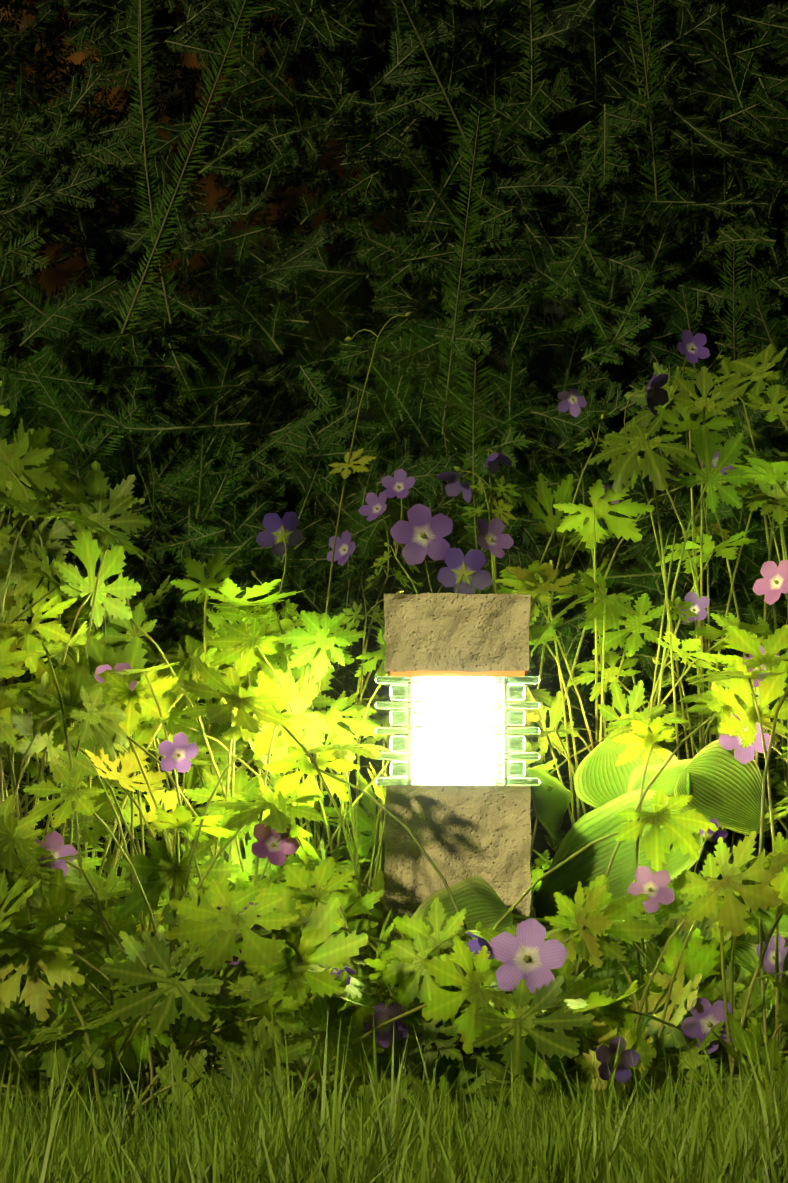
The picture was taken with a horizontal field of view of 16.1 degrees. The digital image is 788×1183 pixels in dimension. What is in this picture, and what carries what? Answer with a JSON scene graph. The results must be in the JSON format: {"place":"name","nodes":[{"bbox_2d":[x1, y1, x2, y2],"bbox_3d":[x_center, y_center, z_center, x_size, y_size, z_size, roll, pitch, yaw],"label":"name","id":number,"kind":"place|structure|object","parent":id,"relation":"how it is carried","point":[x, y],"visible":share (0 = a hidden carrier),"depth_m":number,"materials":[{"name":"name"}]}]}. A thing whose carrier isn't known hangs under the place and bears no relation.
{"place":"outdoors","nodes":[
{"label":"outdoors","id":0,"kind":"place"},
{"bbox_2d":[0,995,787,1182],"bbox_3d":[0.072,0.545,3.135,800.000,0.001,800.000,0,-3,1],"label":"ground","id":1,"kind":"structure","parent":0,"point":[44,1077],"depth_m":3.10,"materials":[{"name":"green plant"}]},
{"bbox_2d":[0,0,787,991],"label":"yew hedge body","id":2,"kind":"object","parent":1,"relation":"on","point":[228,228],"visible":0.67,"depth_m":3.86,"materials":[{"name":"green"}]},
{"bbox_2d":[0,312,787,1140],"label":"flowering plants","id":3,"kind":"object","parent":1,"relation":"on","point":[170,940],"visible":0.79,"depth_m":2.99,"materials":[{"name":"green plant"}]},
{"bbox_2d":[376,593,539,1076],"bbox_3d":[0.072,0.286,3.147,0.180,0.566,0.180,0,-3,1],"label":"garden lamp","id":4,"kind":"object","parent":1,"relation":"on","point":[457,783],"visible":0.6,"depth_m":3.08,"materials":[{"name":"beige stone"}]},
{"bbox_2d":[404,737,787,1112],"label":"hosta plant","id":5,"kind":"object","parent":1,"relation":"on","point":[719,782],"visible":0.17,"depth_m":3.18,"materials":[{"name":"green plant"}]}
]}

